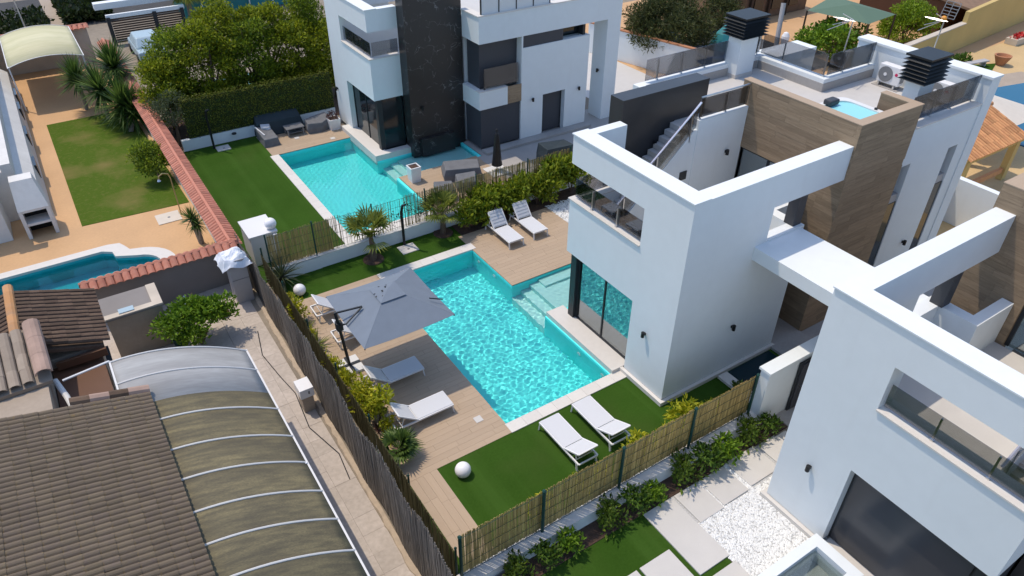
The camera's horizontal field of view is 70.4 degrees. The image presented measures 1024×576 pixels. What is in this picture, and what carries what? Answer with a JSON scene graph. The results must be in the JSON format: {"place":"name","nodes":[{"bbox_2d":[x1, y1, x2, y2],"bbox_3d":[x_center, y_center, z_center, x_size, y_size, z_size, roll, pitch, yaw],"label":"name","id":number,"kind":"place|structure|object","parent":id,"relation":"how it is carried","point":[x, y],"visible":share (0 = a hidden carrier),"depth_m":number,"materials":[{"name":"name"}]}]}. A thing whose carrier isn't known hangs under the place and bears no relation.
{"place":"outdoors","nodes":[
{"label":"outdoors","id":0,"kind":"place"},
{"bbox_2d":[53,346,116,407],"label":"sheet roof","id":1,"kind":"structure","parent":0,"point":[95,380],"depth_m":19.24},
{"bbox_2d":[0,0,177,25],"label":"road","id":2,"kind":"structure","parent":0,"point":[9,5],"depth_m":56.67,"materials":[{"name":"asphalt"}]},
{"bbox_2d":[0,58,214,271],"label":"terrace paving","id":3,"kind":"structure","parent":0,"point":[45,102],"depth_m":31.06,"materials":[{"name":"ceramic"}]},
{"bbox_2d":[0,69,51,243],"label":"garden house","id":4,"kind":"structure","parent":3,"relation":"on","point":[18,155],"depth_m":32.72,"materials":[{"name":"paint"}]},
{"bbox_2d":[8,172,59,239],"bbox_3d":[-19.477,-3.367,29.514,1.100,2.300,1.200,-21,41,-26],"label":"barbecue","id":5,"kind":"object","parent":3,"relation":"on","point":[33,207],"visible":1,"depth_m":29.11,"materials":[{"name":"white concrete"}]},
{"bbox_2d":[0,25,87,110],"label":"carport","id":6,"kind":"object","parent":3,"relation":"on","point":[20,45],"visible":0.97,"depth_m":41.23,"materials":[{"name":"fabric"}]},
{"bbox_2d":[0,22,95,75],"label":"tiled garden wall","id":7,"kind":"structure","parent":3,"relation":"on","point":[80,33],"depth_m":45.17,"materials":[{"name":"ceramic"}]},
{"bbox_2d":[49,53,95,109],"bbox_3d":[-23.512,-11.249,39.465,2.750,3.210,2.928,-21,41,-26],"label":"yucca","id":8,"kind":"object","parent":3,"relation":"on","point":[71,68],"visible":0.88,"depth_m":39.01,"materials":[{"name":"green plant"}]},
{"bbox_2d":[0,230,163,272],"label":"terrace patch","id":9,"kind":"object","parent":3,"relation":"on","point":[150,239],"visible":0.51,"depth_m":29.42,"materials":[{"name":"ceramic"}]},
{"bbox_2d":[0,243,174,281],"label":"pool coping","id":10,"kind":"object","parent":3,"relation":"on","point":[118,250],"visible":0.49,"depth_m":28.61,"materials":[{"name":"stone"}]},
{"bbox_2d":[83,35,140,84],"bbox_3d":[-21.698,-11.935,39.850,3.542,3.884,3.369,9,37,12],"label":"yucca","id":11,"kind":"object","parent":3,"relation":"on","point":[109,56],"visible":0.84,"depth_m":39.31,"materials":[{"name":"green plant"}]},
{"bbox_2d":[97,38,241,248],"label":"tiled garden wall","id":12,"kind":"structure","parent":3,"relation":"on","point":[215,220],"depth_m":30.72,"materials":[{"name":"ceramic"}]},
{"bbox_2d":[0,385,215,575],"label":"tiled house","id":13,"kind":"structure","parent":0,"point":[91,484],"depth_m":14.46,"materials":[{"name":"brown tile"}]},
{"bbox_2d":[47,112,188,225],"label":"garden lawn","id":14,"kind":"structure","parent":0,"point":[102,181],"depth_m":34.12,"materials":[{"name":"plant"}]},
{"bbox_2d":[69,61,117,117],"bbox_3d":[-21.709,-10.457,38.396,2.986,3.220,2.894,-21,41,-26],"label":"yucca","id":15,"kind":"object","parent":14,"relation":"on","point":[95,78],"visible":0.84,"depth_m":38.03,"materials":[{"name":"green plant"}]},
{"bbox_2d":[90,71,160,135],"bbox_3d":[-20.039,-9.662,37.719,3.869,3.326,3.485,-21,41,-26],"label":"yucca","id":16,"kind":"object","parent":14,"relation":"on","point":[121,93],"visible":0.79,"depth_m":37.36,"materials":[{"name":"green plant"}]},
{"bbox_2d":[125,136,170,177],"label":"olive tree","id":17,"kind":"object","parent":14,"relation":"on","point":[143,147],"visible":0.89,"depth_m":32.80,"materials":[{"name":"green plant"}]},
{"bbox_2d":[103,291,234,359],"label":"service yard","id":18,"kind":"structure","parent":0,"point":[220,337],"depth_m":24.57,"materials":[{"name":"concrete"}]},
{"bbox_2d":[0,318,70,417],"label":"tiled porch","id":19,"kind":"object","parent":18,"relation":"on","point":[29,383],"visible":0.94,"depth_m":17.90,"materials":[{"name":"ceramic"}]},
{"bbox_2d":[0,284,115,389],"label":"tiled outbuilding","id":20,"kind":"structure","parent":18,"relation":"on","point":[73,327],"depth_m":19.83,"materials":[{"name":"tile"}]},
{"bbox_2d":[98,283,171,357],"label":"shed","id":21,"kind":"structure","parent":18,"relation":"on","point":[129,316],"depth_m":23.49,"materials":[{"name":"white concrete"}]},
{"bbox_2d":[78,238,237,303],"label":"tiled garden wall","id":22,"kind":"structure","parent":18,"relation":"on","point":[192,271],"depth_m":25.77,"materials":[{"name":"ceramic"}]},
{"bbox_2d":[145,288,239,345],"bbox_3d":[-10.394,1.121,23.905,1.870,1.835,2.936,17,39,21],"label":"lemon tree","id":23,"kind":"object","parent":18,"relation":"on","point":[185,318],"visible":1,"depth_m":23.46,"materials":[{"name":"green plant"}]},
{"bbox_2d":[62,346,369,575],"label":"carport","id":24,"kind":"object","parent":18,"relation":"on","point":[260,503],"visible":0.88,"depth_m":16.27,"materials":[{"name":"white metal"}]},
{"bbox_2d":[238,214,279,265],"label":"wall pillar","id":25,"kind":"structure","parent":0,"point":[254,230],"depth_m":27.92,"materials":[{"name":"paint"}]},
{"bbox_2d":[183,136,344,281],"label":"turf","id":26,"kind":"structure","parent":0,"point":[244,179],"depth_m":33.12,"materials":[{"name":"plant"}]},
{"bbox_2d":[270,154,353,243],"bbox_3d":[-8.913,-3.964,32.389,0.420,0.060,10.294,-21,41,-26],"label":"pool coping","id":27,"kind":"object","parent":26,"relation":"on","point":[306,192],"visible":0.85,"depth_m":32.59,"materials":[{"name":"stone"}]},
{"bbox_2d":[256,128,349,155],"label":"pool deck","id":28,"kind":"structure","parent":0,"point":[291,143],"depth_m":37.29,"materials":[{"name":"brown wood"}]},
{"bbox_2d":[254,108,304,147],"bbox_3d":[-11.854,-8.323,37.437,2.700,1.029,1.944,-21,41,-26],"label":"corner sofa","id":29,"kind":"object","parent":28,"relation":"on","point":[268,128],"visible":0.97,"depth_m":37.47,"materials":[{"name":"fabric"}]},
{"bbox_2d":[206,284,414,575],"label":"side path","id":30,"kind":"structure","parent":0,"point":[374,544],"depth_m":20.61,"materials":[{"name":"concrete"}]},
{"bbox_2d":[227,258,254,303],"bbox_3d":[-9.781,-0.399,25.991,0.600,1.800,0.710,-21,41,-26],"label":"cabinet","id":31,"kind":"object","parent":30,"relation":"on","point":[240,283],"visible":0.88,"depth_m":25.83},
{"bbox_2d":[250,287,427,571],"bbox_3d":[-5.111,4.229,21.255,0.700,0.001,18.012,-20,41,-26],"label":"dirt strip","id":32,"kind":"object","parent":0,"point":[263,318],"visible":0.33,"depth_m":23.61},
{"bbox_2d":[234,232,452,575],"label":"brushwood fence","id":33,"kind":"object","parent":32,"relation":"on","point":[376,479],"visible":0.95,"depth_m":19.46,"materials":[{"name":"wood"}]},
{"bbox_2d":[292,298,416,481],"bbox_3d":[-5.505,2.815,23.174,0.400,0.038,9.980,-21,41,-26],"label":"planting bed","id":34,"kind":"object","parent":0,"point":[405,469],"visible":0.21,"depth_m":20.81,"materials":[{"name":"brown soil"}]},
{"bbox_2d":[358,382,397,427],"bbox_3d":[-3.910,3.346,21.206,1.352,1.497,1.233,-28,45,-33],"label":"bed plant","id":35,"kind":"object","parent":34,"relation":"on","point":[377,399],"visible":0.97,"depth_m":20.97,"materials":[{"name":"yellow plant"}]},
{"bbox_2d":[378,425,425,464],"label":"fan palm","id":36,"kind":"object","parent":34,"relation":"on","point":[409,441],"visible":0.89,"depth_m":20.25,"materials":[{"name":"green plant"}]},
{"bbox_2d":[297,275,511,477],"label":"pool deck","id":37,"kind":"structure","parent":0,"point":[448,435],"depth_m":22.62,"materials":[{"name":"brown wood"}]},
{"bbox_2d":[326,268,454,374],"bbox_3d":[-3.902,1.240,22.853,3.243,2.910,2.986,-21,41,-26],"label":"parasol","id":38,"kind":"object","parent":37,"relation":"on","point":[392,307],"visible":0.96,"depth_m":21.93,"materials":[{"name":"grey fabric"}]},
{"bbox_2d":[360,356,425,387],"bbox_3d":[-3.755,2.603,22.790,1.923,0.796,0.737,-21,41,-26],"label":"sun lounger","id":39,"kind":"object","parent":37,"relation":"on","point":[397,371],"visible":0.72,"depth_m":22.83,"materials":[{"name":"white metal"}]},
{"bbox_2d":[386,391,454,429],"bbox_3d":[-2.715,3.547,21.511,1.923,0.796,0.737,-21,41,-26],"label":"sun lounger","id":40,"kind":"object","parent":37,"relation":"on","point":[427,407],"visible":0.85,"depth_m":21.54,"materials":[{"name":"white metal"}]},
{"bbox_2d":[406,109,608,210],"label":"grey terrace","id":41,"kind":"structure","parent":0,"point":[514,156],"depth_m":36.62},
{"bbox_2d":[399,156,508,209],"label":"pool deck","id":42,"kind":"structure","parent":41,"relation":"on","point":[430,177],"depth_m":34.00,"materials":[{"name":"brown wood"}]},
{"bbox_2d":[0,0,1023,575],"bbox_3d":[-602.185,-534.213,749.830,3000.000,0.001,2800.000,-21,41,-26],"label":"ground","id":43,"kind":"structure","parent":0,"point":[96,32],"depth_m":49.36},
{"bbox_2d":[0,3,54,34],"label":"clipped hedge","id":44,"kind":"object","parent":43,"relation":"on","point":[34,16],"visible":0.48,"depth_m":51.46,"materials":[{"name":"green plant"}]},
{"bbox_2d":[51,0,114,24],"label":"clipped hedge","id":45,"kind":"object","parent":43,"relation":"on","point":[73,11],"visible":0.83,"depth_m":53.36,"materials":[{"name":"green plant"}]},
{"bbox_2d":[92,0,185,44],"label":"slatted carport","id":46,"kind":"object","parent":43,"relation":"on","point":[153,13],"visible":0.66,"depth_m":49.44,"materials":[{"name":"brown wood"}]},
{"bbox_2d":[163,84,339,149],"bbox_3d":[-12.200,-10.127,40.763,13.700,0.001,4.500,-21,41,-26],"label":"planting bed","id":47,"kind":"object","parent":43,"relation":"on","point":[183,132],"depth_m":38.48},
{"bbox_2d":[129,52,197,129],"bbox_3d":[-17.652,-10.025,37.210,3.028,3.985,3.277,12,38,15],"label":"laurel tree","id":48,"kind":"object","parent":47,"relation":"on","point":[153,73],"visible":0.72,"depth_m":36.36,"materials":[{"name":"green plant"}]},
{"bbox_2d":[142,89,191,146],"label":"olive tree","id":49,"kind":"object","parent":47,"relation":"on","point":[165,102],"visible":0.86,"depth_m":35.29,"materials":[{"name":"green plant"}]},
{"bbox_2d":[140,22,207,95],"bbox_3d":[-17.490,-11.266,38.159,3.162,4.865,3.531,0,36,0],"label":"laurel tree","id":50,"kind":"object","parent":47,"relation":"on","point":[167,41],"visible":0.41,"depth_m":36.92,"materials":[{"name":"green plant"}]},
{"bbox_2d":[171,15,241,96],"bbox_3d":[-15.693,-11.528,38.052,3.167,5.436,3.245,-3,36,-4],"label":"laurel tree","id":51,"kind":"object","parent":47,"relation":"on","point":[208,40],"visible":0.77,"depth_m":37.13,"materials":[{"name":"green plant"}]},
{"bbox_2d":[188,0,254,89],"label":"laurel tree","id":52,"kind":"object","parent":47,"relation":"on","point":[220,11],"visible":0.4,"depth_m":37.84,"materials":[{"name":"green plant"}]},
{"bbox_2d":[215,16,283,88],"bbox_3d":[-13.845,-11.932,38.939,3.257,5.063,3.487,6,37,8],"label":"laurel tree","id":53,"kind":"object","parent":47,"relation":"on","point":[248,38],"visible":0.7,"depth_m":38.30,"materials":[{"name":"green plant"}]},
{"bbox_2d":[229,0,300,78],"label":"laurel tree","id":54,"kind":"object","parent":47,"relation":"on","point":[265,12],"visible":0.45,"depth_m":38.71,"materials":[{"name":"green plant"}]},
{"bbox_2d":[262,3,325,79],"bbox_3d":[-11.876,-12.853,40.130,3.359,5.166,3.319,-6,37,-9],"label":"laurel tree","id":55,"kind":"object","parent":47,"relation":"on","point":[296,31],"visible":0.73,"depth_m":39.34,"materials":[{"name":"green plant"}]},
{"bbox_2d":[300,14,336,95],"bbox_3d":[-10.059,-12.973,40.764,3.493,4.636,3.116,-21,41,-26],"label":"laurel tree","id":56,"kind":"object","parent":47,"relation":"on","point":[323,29],"visible":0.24,"depth_m":39.90,"materials":[{"name":"green plant"}]},
{"bbox_2d":[178,67,335,151],"bbox_3d":[-12.878,-9.225,37.116,8.145,2.850,0.464,-21,41,-26],"label":"hedge fence","id":57,"kind":"object","parent":43,"relation":"on","point":[231,113],"visible":0.98,"depth_m":36.91,"materials":[{"name":"green plant"}]},
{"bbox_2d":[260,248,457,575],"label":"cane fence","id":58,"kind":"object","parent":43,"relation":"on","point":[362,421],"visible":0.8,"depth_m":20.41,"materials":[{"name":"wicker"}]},
{"bbox_2d":[280,138,480,202],"bbox_3d":[-5.648,-5.070,35.267,8.590,1.505,9.140,-21,41,-26],"label":"pool basin","id":59,"kind":"object","parent":43,"relation":"in","point":[403,184],"visible":0.16,"depth_m":36.29,"materials":[{"name":"teal tile"}]},
{"bbox_2d":[281,140,475,233],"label":"pool water","id":60,"kind":"structure","parent":59,"relation":"in","point":[341,179],"depth_m":34.57,"materials":[{"name":"liquid"}]},
{"bbox_2d":[263,146,576,281],"bbox_3d":[-3.028,-3.341,29.834,14.400,2.090,0.266,-21,41,-26],"label":"cane fence","id":61,"kind":"object","parent":43,"relation":"on","point":[329,253],"visible":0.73,"depth_m":28.54,"materials":[{"name":"plant"}]},
{"bbox_2d":[324,0,622,162],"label":"white villa","id":62,"kind":"object","parent":43,"relation":"on","point":[421,77],"visible":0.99,"depth_m":35.42,"materials":[{"name":"paint"}]},
{"bbox_2d":[352,85,378,143],"bbox_3d":[-7.250,-8.723,36.391,0.080,2.670,2.940,-21,41,-26],"label":"glass door","id":63,"kind":"structure","parent":62,"relation":"in","point":[364,106],"depth_m":36.55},
{"bbox_2d":[542,90,560,130],"bbox_3d":[1.950,-9.302,37.888,1.400,2.150,0.060,-21,41,-26],"label":"back door","id":64,"kind":"structure","parent":62,"relation":"in","point":[551,105],"depth_m":37.96,"materials":[{"name":"metal"}]},
{"bbox_2d":[414,250,609,374],"bbox_3d":[0.298,1.440,26.445,7.040,1.505,8.940,-21,41,-26],"label":"pool basin","id":65,"kind":"object","parent":43,"relation":"in","point":[606,372],"visible":0.14,"depth_m":27.53,"materials":[{"name":"teal tile"}]},
{"bbox_2d":[415,253,606,422],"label":"pool water","id":66,"kind":"structure","parent":65,"relation":"in","point":[512,354],"depth_m":24.95,"materials":[{"name":"liquid"}]},
{"bbox_2d":[457,373,759,575],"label":"cane fence","id":67,"kind":"object","parent":43,"relation":"on","point":[579,513],"visible":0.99,"depth_m":18.47,"materials":[{"name":"wicker"}]},
{"bbox_2d":[501,417,786,575],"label":"planting bed","id":68,"kind":"object","parent":43,"relation":"on","point":[592,531],"visible":0.22,"depth_m":18.96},
{"bbox_2d":[596,491,633,539],"bbox_3d":[2.517,5.752,18.475,1.053,0.923,1.048,-22,42,-27],"label":"garden shrub","id":69,"kind":"object","parent":68,"relation":"on","point":[607,508],"visible":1,"depth_m":18.42,"materials":[{"name":"green plant"}]},
{"bbox_2d":[617,482,655,516],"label":"garden shrub","id":70,"kind":"object","parent":68,"relation":"on","point":[637,499],"visible":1,"depth_m":18.70,"materials":[{"name":"green plant"}]},
{"bbox_2d":[670,446,709,494],"bbox_3d":[4.684,4.877,19.622,1.149,1.007,1.143,-22,42,-28],"label":"garden shrub","id":71,"kind":"object","parent":68,"relation":"on","point":[683,461],"visible":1,"depth_m":19.56,"materials":[{"name":"green plant"}]},
{"bbox_2d":[689,440,728,473],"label":"garden shrub","id":72,"kind":"object","parent":68,"relation":"on","point":[707,455],"visible":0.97,"depth_m":19.77,"materials":[{"name":"green plant"}]},
{"bbox_2d":[546,8,1004,406],"bbox_3d":[8.941,-3.262,24.550,14.868,8.960,10.822,-40,52,-41],"label":"white villa","id":73,"kind":"object","parent":43,"relation":"on","point":[736,203],"visible":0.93,"depth_m":22.68,"materials":[{"name":"paint"}]},
{"bbox_2d":[575,260,631,358],"bbox_3d":[3.057,0.643,23.717,0.080,2.670,2.940,-21,41,-26],"label":"glass door","id":74,"kind":"structure","parent":73,"relation":"in","point":[601,307],"depth_m":23.89,"materials":[{"name":"glass"}]},
{"bbox_2d":[819,97,882,118],"bbox_3d":[10.307,-5.104,22.409,1.980,0.980,1.940,-21,41,-26],"label":"hot tub","id":75,"kind":"object","parent":73,"relation":"on","point":[854,108],"visible":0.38,"depth_m":22.58,"materials":[{"name":"teal liquid"}]},
{"bbox_2d":[871,61,904,91],"bbox_3d":[13.592,-7.597,26.017,0.560,0.780,1.000,-21,41,-26],"label":"air conditioner","id":76,"kind":"object","parent":73,"relation":"on","point":[888,75],"visible":0.91,"depth_m":25.91,"materials":[{"name":"white metal"}]},
{"bbox_2d":[750,335,818,425],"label":"boundary wall","id":77,"kind":"structure","parent":43,"relation":"on","point":[775,383],"depth_m":20.93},
{"bbox_2d":[759,173,1023,575],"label":"white villa","id":78,"kind":"object","parent":43,"relation":"on","point":[901,452],"visible":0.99,"depth_m":16.08,"materials":[{"name":"paint"}]},
{"bbox_2d":[828,473,976,575],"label":"glass door","id":79,"kind":"structure","parent":78,"relation":"in","point":[881,536],"depth_m":16.68,"materials":[{"name":"glass"}]},
{"bbox_2d":[284,226,779,573],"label":"turf","id":80,"kind":"structure","parent":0,"point":[512,470],"depth_m":21.08,"materials":[{"name":"plant"}]},
{"bbox_2d":[339,202,392,264],"bbox_3d":[-5.450,-2.057,27.857,2.159,2.334,2.957,-21,41,-26],"label":"fan palm","id":81,"kind":"object","parent":80,"relation":"on","point":[375,218],"visible":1,"depth_m":27.71,"materials":[{"name":"green plant"}]},
{"bbox_2d":[377,243,475,278],"bbox_3d":[-3.299,-1.039,28.456,4.144,0.060,0.450,-21,41,-26],"label":"pool coping","id":82,"kind":"object","parent":80,"relation":"on","point":[436,258],"visible":0.88,"depth_m":28.46,"materials":[{"name":"stone"}]},
{"bbox_2d":[418,186,461,237],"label":"fan palm","id":83,"kind":"object","parent":80,"relation":"on","point":[446,198],"visible":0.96,"depth_m":29.34,"materials":[{"name":"green plant"}]},
{"bbox_2d":[410,469,492,560],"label":"pool deck","id":84,"kind":"structure","parent":80,"relation":"on","point":[438,498],"depth_m":19.14,"materials":[{"name":"brown wood"}]},
{"bbox_2d":[452,186,575,234],"bbox_3d":[0.494,-3.449,31.788,6.700,0.040,0.880,-21,41,-26],"label":"planting bed","id":85,"kind":"object","parent":80,"relation":"on","point":[565,194],"visible":0.36,"depth_m":31.88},
{"bbox_2d":[465,180,500,226],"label":"hedge shrub","id":86,"kind":"object","parent":85,"relation":"on","point":[484,193],"visible":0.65,"depth_m":30.02,"materials":[{"name":"green plant"}]},
{"bbox_2d":[532,151,574,195],"bbox_3d":[1.724,-4.866,31.915,2.115,2.164,2.039,1,36,1],"label":"hedge shrub","id":87,"kind":"object","parent":85,"relation":"on","point":[555,166],"visible":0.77,"depth_m":31.61,"materials":[{"name":"green plant"}]},
{"bbox_2d":[459,207,571,285],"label":"pool deck","id":88,"kind":"structure","parent":80,"relation":"on","point":[518,262],"depth_m":29.19,"materials":[{"name":"brown wood"}]},
{"bbox_2d":[505,370,626,432],"bbox_3d":[1.775,3.438,22.401,4.494,0.060,0.390,-21,41,-26],"label":"pool coping","id":89,"kind":"object","parent":80,"relation":"on","point":[529,418],"visible":0.96,"depth_m":22.29,"materials":[{"name":"stone"}]},
{"bbox_2d":[538,413,597,471],"bbox_3d":[1.594,4.256,20.698,0.737,0.677,1.923,-21,41,-26],"label":"sun lounger","id":90,"kind":"object","parent":80,"relation":"on","point":[559,429],"visible":0.98,"depth_m":20.67,"materials":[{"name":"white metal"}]},
{"bbox_2d":[570,395,630,450],"bbox_3d":[2.593,3.826,21.297,0.737,0.677,1.923,-21,41,-26],"label":"sun lounger","id":91,"kind":"object","parent":80,"relation":"on","point":[594,414],"visible":0.97,"depth_m":21.27,"materials":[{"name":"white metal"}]},
{"bbox_2d":[767,317,811,354],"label":"porch floor","id":92,"kind":"structure","parent":80,"relation":"on","point":[786,337],"depth_m":24.67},
{"bbox_2d":[586,52,653,97],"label":"side yard","id":93,"kind":"structure","parent":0,"point":[627,78],"depth_m":44.95,"materials":[{"name":"paint"}]},
{"bbox_2d":[541,499,731,575],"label":"turf","id":94,"kind":"structure","parent":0,"point":[639,542],"depth_m":18.04,"materials":[{"name":"plant"}]},
{"bbox_2d":[669,435,827,575],"bbox_3d":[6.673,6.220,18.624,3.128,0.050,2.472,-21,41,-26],"label":"gravel","id":95,"kind":"structure","parent":0,"point":[751,534],"depth_m":18.57,"materials":[{"name":"gravel"}]},
{"bbox_2d":[628,430,786,575],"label":"stepping slabs","id":96,"kind":"structure","parent":95,"relation":"on","point":[699,549],"depth_m":18.97,"materials":[{"name":"concrete"}]},
{"bbox_2d":[758,533,863,575],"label":"light well","id":97,"kind":"object","parent":95,"relation":"on","point":[823,556],"visible":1,"depth_m":17.52,"materials":[{"name":"white paint"}]},
{"bbox_2d":[585,0,1023,77],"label":"back garden","id":98,"kind":"object","parent":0,"point":[792,24],"depth_m":53.13,"materials":[{"name":"ceramic"}]},
{"bbox_2d":[588,22,694,74],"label":"side wall","id":99,"kind":"structure","parent":98,"relation":"on","point":[630,54],"depth_m":45.94,"materials":[{"name":"paint"}]},
{"bbox_2d":[620,0,720,53],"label":"pine tree","id":100,"kind":"object","parent":98,"relation":"on","point":[668,19],"visible":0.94,"depth_m":45.34,"materials":[{"name":"green plant"}]},
{"bbox_2d":[677,0,806,30],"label":"shaded house","id":101,"kind":"structure","parent":98,"relation":"on","point":[772,7],"depth_m":54.89,"materials":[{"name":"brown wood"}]},
{"bbox_2d":[791,16,873,60],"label":"citrus bush","id":102,"kind":"object","parent":98,"relation":"on","point":[819,36],"visible":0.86,"depth_m":46.22,"materials":[{"name":"green plant"}]},
{"bbox_2d":[802,0,896,39],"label":"shade sail","id":103,"kind":"object","parent":98,"relation":"on","point":[858,12],"visible":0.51,"depth_m":47.01,"materials":[{"name":"green fabric"}]},
{"bbox_2d":[875,0,941,43],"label":"round topiary","id":104,"kind":"object","parent":98,"relation":"on","point":[909,12],"visible":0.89,"depth_m":48.79,"materials":[{"name":"green plant"}]},
{"bbox_2d":[859,0,990,32],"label":"brown roofed house","id":105,"kind":"structure","parent":98,"relation":"on","point":[939,5],"depth_m":52.03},
{"bbox_2d":[904,0,1023,52],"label":"ochre wall","id":106,"kind":"structure","parent":98,"relation":"on","point":[984,20],"depth_m":49.75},
{"bbox_2d":[936,43,1023,236],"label":"sand terrace","id":107,"kind":"structure","parent":0,"point":[990,163],"depth_m":36.25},
{"bbox_2d":[942,176,999,226],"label":"boundary wall","id":108,"kind":"structure","parent":107,"relation":"on","point":[970,199],"depth_m":30.01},
{"bbox_2d":[961,101,1023,182],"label":"tiled pergola","id":109,"kind":"object","parent":107,"relation":"on","point":[999,131],"visible":0.55,"depth_m":32.87,"materials":[{"name":"ceramic"}]},
{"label":"pool basin","id":110,"kind":"structure","parent":0,"visible":0},
{"bbox_2d":[0,256,153,294],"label":"pool water","id":111,"kind":"structure","parent":110,"relation":"in","point":[72,276],"depth_m":27.87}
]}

